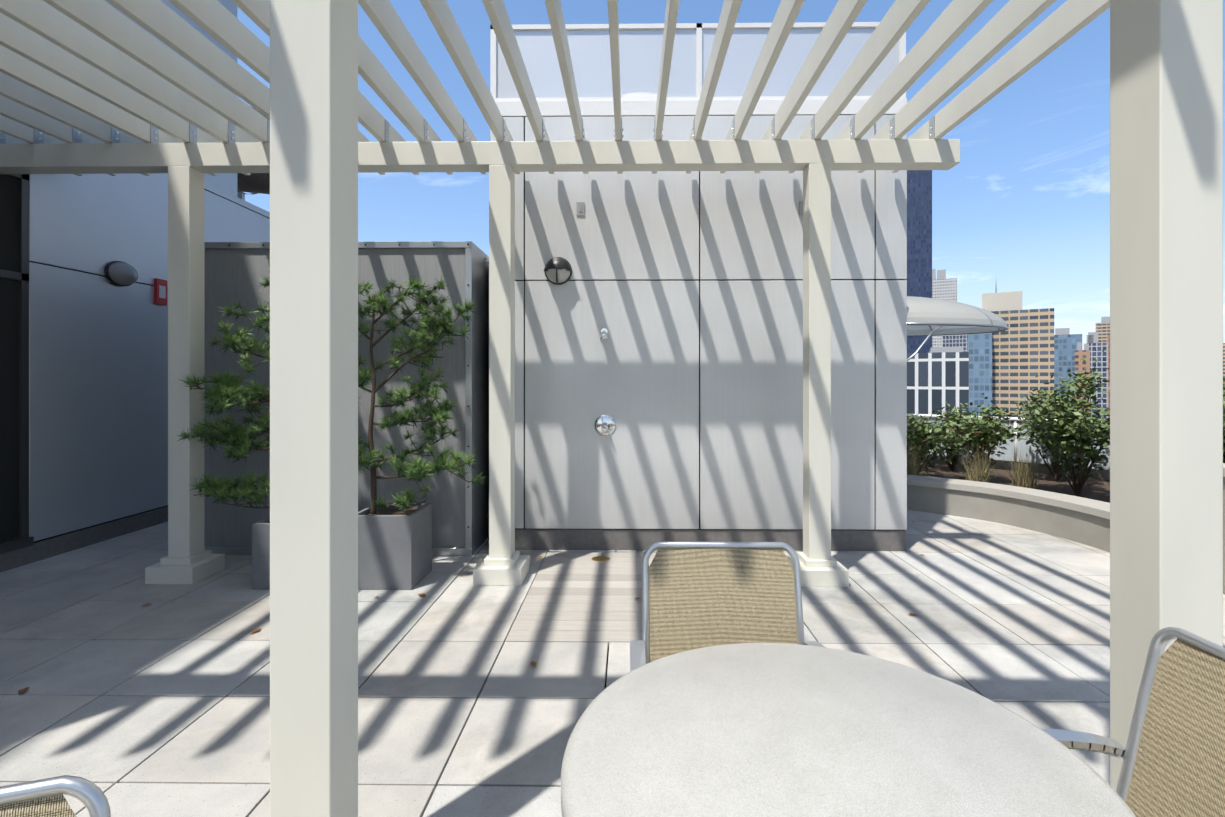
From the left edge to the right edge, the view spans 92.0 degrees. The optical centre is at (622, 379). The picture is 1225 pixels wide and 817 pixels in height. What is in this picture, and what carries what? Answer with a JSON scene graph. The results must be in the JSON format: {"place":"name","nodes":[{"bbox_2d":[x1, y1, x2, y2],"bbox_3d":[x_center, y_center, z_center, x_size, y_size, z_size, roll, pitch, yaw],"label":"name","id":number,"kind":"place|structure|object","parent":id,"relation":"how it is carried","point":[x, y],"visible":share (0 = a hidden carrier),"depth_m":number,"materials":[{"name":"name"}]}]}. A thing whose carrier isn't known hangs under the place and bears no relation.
{"place":"outdoors","nodes":[
{"label":"outdoors","id":0,"kind":"place"},
{"bbox_2d":[605,647,608,688],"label":"roof slab under pavers","id":1,"kind":"structure","parent":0,"point":[606,668],"depth_m":3.20,"materials":[{"name":"black concrete"}]},
{"bbox_2d":[0,0,269,572],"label":"building wall","id":2,"kind":"structure","parent":1,"relation":"on","point":[98,406],"depth_m":5.50,"materials":[{"name":"paint"}]},
{"bbox_2d":[0,174,33,553],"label":"door frame","id":3,"kind":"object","parent":2,"relation":"in","point":[24,539],"depth_m":4.89,"materials":[{"name":"black metal"}]},
{"bbox_2d":[104,261,137,285],"bbox_3d":[-4.876,-1.041,5.803,0.130,0.242,0.327,0,0,1],"label":"wall light","id":4,"kind":"object","parent":2,"relation":"attached to","point":[119,273],"visible":1,"depth_m":5.73,"materials":[{"name":"black metal"}]},
{"bbox_2d":[154,278,166,304],"bbox_3d":[-4.918,-0.936,6.304,0.034,0.270,0.140,0,0,1],"label":"fire alarm strobe","id":5,"kind":"object","parent":2,"relation":"attached to","point":[160,291],"visible":0.93,"depth_m":6.28,"materials":[{"name":"red plastic"}]},
{"bbox_2d":[237,106,269,200],"bbox_3d":[-6.356,-3.357,9.682,2.335,2.210,1.582,0,0,1],"label":"roof exhaust duct","id":6,"kind":"object","parent":2,"relation":"on","point":[254,183],"visible":0.15,"depth_m":9.43,"materials":[{"name":"metal"}]},
{"bbox_2d":[505,552,655,646],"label":"shower deck boards","id":7,"kind":"object","parent":1,"relation":"on","point":[577,597],"visible":0.62,"depth_m":4.06,"materials":[{"name":"brown wood"}]},
{"bbox_2d":[592,556,609,561],"bbox_3d":[-0.180,1.531,5.036,0.170,0.016,0.170,0,0,1],"label":"floor drain","id":8,"kind":"object","parent":7,"relation":"on","point":[601,558],"visible":0.79,"depth_m":5.04,"materials":[{"name":"gold metal"}]},
{"bbox_2d":[0,510,1224,816],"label":"terrace floor pavers","id":9,"kind":"object","parent":1,"relation":"on","point":[128,704],"visible":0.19,"depth_m":3.19,"materials":[{"name":"grey concrete"}]},
{"bbox_2d":[0,775,110,816],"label":"sling chair","id":10,"kind":"object","parent":9,"relation":"on","point":[41,798],"visible":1,"depth_m":0.84,"materials":[{"name":"silver metal"}]},
{"bbox_2d":[252,503,431,589],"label":"pine planters","id":11,"kind":"object","parent":9,"relation":"on","point":[394,549],"visible":0.52,"depth_m":4.30,"materials":[{"name":"concrete"}]},
{"bbox_2d":[178,262,386,507],"bbox_3d":[-2.552,0.096,4.519,1.583,2.029,0.667,0,0,1],"label":"pine tree","id":12,"kind":"object","parent":11,"relation":"on","point":[222,395],"visible":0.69,"depth_m":4.47,"materials":[{"name":"green plant"}]},
{"bbox_2d":[358,276,485,513],"bbox_3d":[-1.727,0.110,4.575,1.429,1.880,0.675,0,0,6],"label":"pine tree","id":13,"kind":"object","parent":11,"relation":"on","point":[442,326],"visible":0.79,"depth_m":4.52,"materials":[{"name":"green plant"}]},
{"bbox_2d":[204,241,488,555],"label":"partition wall","id":14,"kind":"structure","parent":9,"relation":"on","point":[235,272],"depth_m":5.16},
{"bbox_2d":[228,244,468,527],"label":"screws","id":15,"kind":"object","parent":14,"relation":"attached to","point":[468,325],"visible":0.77,"depth_m":5.12,"materials":[{"name":"black metal"}]},
{"bbox_2d":[18,521,969,693],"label":"leaf litter","id":16,"kind":"object","parent":9,"relation":"on","point":[533,663],"visible":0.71,"depth_m":3.59,"materials":[{"name":"brown plant"}]},
{"bbox_2d":[0,0,1222,816],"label":"pergola","id":17,"kind":"object","parent":9,"relation":"on","point":[94,72],"visible":0.98,"depth_m":1.74,"materials":[{"name":"paint"}]},
{"bbox_2d":[0,116,934,143],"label":"pergola brackets","id":18,"kind":"object","parent":17,"relation":"attached to","point":[77,136],"visible":0.38,"depth_m":4.51,"materials":[{"name":"beige wood"}]},
{"bbox_2d":[490,99,906,550],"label":"wall","id":19,"kind":"structure","parent":9,"relation":"on","point":[684,289],"depth_m":5.28,"materials":[{"name":"white paint"}]},
{"bbox_2d":[544,257,571,284],"bbox_3d":[-0.570,-0.971,5.222,0.242,0.242,0.137,0,0,1],"label":"wall light","id":20,"kind":"object","parent":19,"relation":"attached to","point":[557,270],"visible":1,"depth_m":5.19,"materials":[{"name":"metal"}]},
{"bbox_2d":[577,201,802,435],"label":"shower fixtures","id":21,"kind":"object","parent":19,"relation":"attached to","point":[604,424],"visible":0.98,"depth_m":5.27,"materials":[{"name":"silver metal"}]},
{"bbox_2d":[490,22,905,100],"bbox_3d":[0.701,-2.851,7.375,3.725,0.700,4.140,0,0,1],"label":"perforated roof screen","id":22,"kind":"object","parent":19,"relation":"on","point":[640,48],"visible":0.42,"depth_m":5.33,"materials":[{"name":"white"}]},
{"bbox_2d":[630,542,823,671],"bbox_3d":[0.339,1.047,1.726,0.632,0.959,0.710,0,0,1],"label":"sling chair","id":23,"kind":"object","parent":9,"relation":"on","point":[696,595],"visible":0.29,"depth_m":2.03,"materials":[{"name":"beige fabric"}]},
{"bbox_2d":[561,643,1135,816],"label":"round patio table","id":24,"kind":"object","parent":9,"relation":"on","point":[762,730],"visible":1,"depth_m":1.26,"materials":[{"name":"stone"}]},
{"bbox_2d":[907,474,1109,551],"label":"planter wall","id":25,"kind":"structure","parent":9,"relation":"on","point":[1082,520],"depth_m":6.15,"materials":[{"name":"concrete"}]},
{"bbox_2d":[1040,627,1224,816],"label":"sling chair","id":26,"kind":"object","parent":9,"relation":"on","point":[1172,754],"visible":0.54,"depth_m":1.32,"materials":[{"name":"beige fabric"}]},
{"bbox_2d":[1223,463,1224,593],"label":"planter wall","id":27,"kind":"structure","parent":9,"relation":"on","point":[1223,528],"depth_m":4.21,"materials":[{"name":"concrete"}]},
{"bbox_2d":[907,296,1008,360],"bbox_3d":[5.135,0.079,9.891,2.392,3.700,2.800,0,0,1],"label":"canopy","id":28,"kind":"object","parent":1,"relation":"on","point":[928,317],"visible":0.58,"depth_m":8.94,"materials":[{"name":"white metal"}]},
{"bbox_2d":[918,455,1109,502],"bbox_3d":[5.222,1.569,2.497,4.204,0.920,15.603,0,0,-11],"label":"soil bed","id":29,"kind":"object","parent":1,"relation":"on","point":[1098,489],"visible":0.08,"depth_m":7.59,"materials":[{"name":"soil"}]},
{"bbox_2d":[907,414,1109,473],"bbox_3d":[5.244,0.874,7.464,1.321,0.709,6.789,0,0,-34],"label":"roof edge railing","id":30,"kind":"object","parent":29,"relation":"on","point":[1015,445],"visible":0.06,"depth_m":8.15,"materials":[{"name":"white metal"}]},
{"bbox_2d":[907,350,1224,495],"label":"planter shrubs","id":31,"kind":"object","parent":29,"relation":"on","point":[1070,428],"visible":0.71,"depth_m":6.78,"materials":[{"name":"green plant"}]},
{"bbox_2d":[237,0,1224,349],"label":"sky","id":32,"kind":"structure","parent":0,"point":[1025,206],"materials":[{"name":"blue"}]},
{"bbox_2d":[906,170,931,352],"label":"skyscraper","id":33,"kind":"structure","parent":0,"point":[919,233],"depth_m":421.55,"materials":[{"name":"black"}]},
{"bbox_2d":[907,347,968,418],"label":"white building","id":34,"kind":"structure","parent":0,"point":[937,378],"depth_m":132.50,"materials":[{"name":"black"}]},
{"bbox_2d":[932,269,956,347],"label":"building","id":35,"kind":"structure","parent":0,"point":[943,288],"depth_m":635.57,"materials":[{"name":"grey"}]},
{"bbox_2d":[942,334,966,351],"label":"tower","id":36,"kind":"structure","parent":0,"point":[954,340],"depth_m":516.72,"materials":[{"name":"grey"}]},
{"bbox_2d":[967,308,991,415],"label":"glass tower","id":37,"kind":"structure","parent":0,"point":[979,348],"depth_m":260.07,"materials":[{"name":"blue glass"}]},
{"bbox_2d":[982,291,1053,422],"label":"beige tower","id":38,"kind":"structure","parent":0,"point":[1022,351],"depth_m":261.14,"materials":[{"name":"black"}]},
{"bbox_2d":[1054,328,1081,399],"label":"building","id":39,"kind":"structure","parent":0,"point":[1065,344],"depth_m":337.97,"materials":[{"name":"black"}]},
{"bbox_2d":[1075,342,1089,415],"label":"orange brick building","id":40,"kind":"structure","parent":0,"point":[1080,353],"depth_m":297.37,"materials":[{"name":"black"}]},
{"bbox_2d":[1086,332,1107,420],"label":"building","id":41,"kind":"structure","parent":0,"point":[1095,345],"depth_m":385.51,"materials":[{"name":"grey"}]},
{"bbox_2d":[1096,317,1109,342],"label":"tower","id":42,"kind":"structure","parent":0,"point":[1103,328],"depth_m":556.58,"materials":[{"name":"beige concrete"}]},
{"bbox_2d":[1108,335,1109,417],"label":"building","id":43,"kind":"structure","parent":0,"point":[1109,373],"depth_m":284.26,"materials":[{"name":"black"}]},
{"bbox_2d":[1223,343,1224,384],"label":"building","id":44,"kind":"structure","parent":0,"point":[1223,361],"depth_m":489.82,"materials":[{"name":"white"}]}
]}

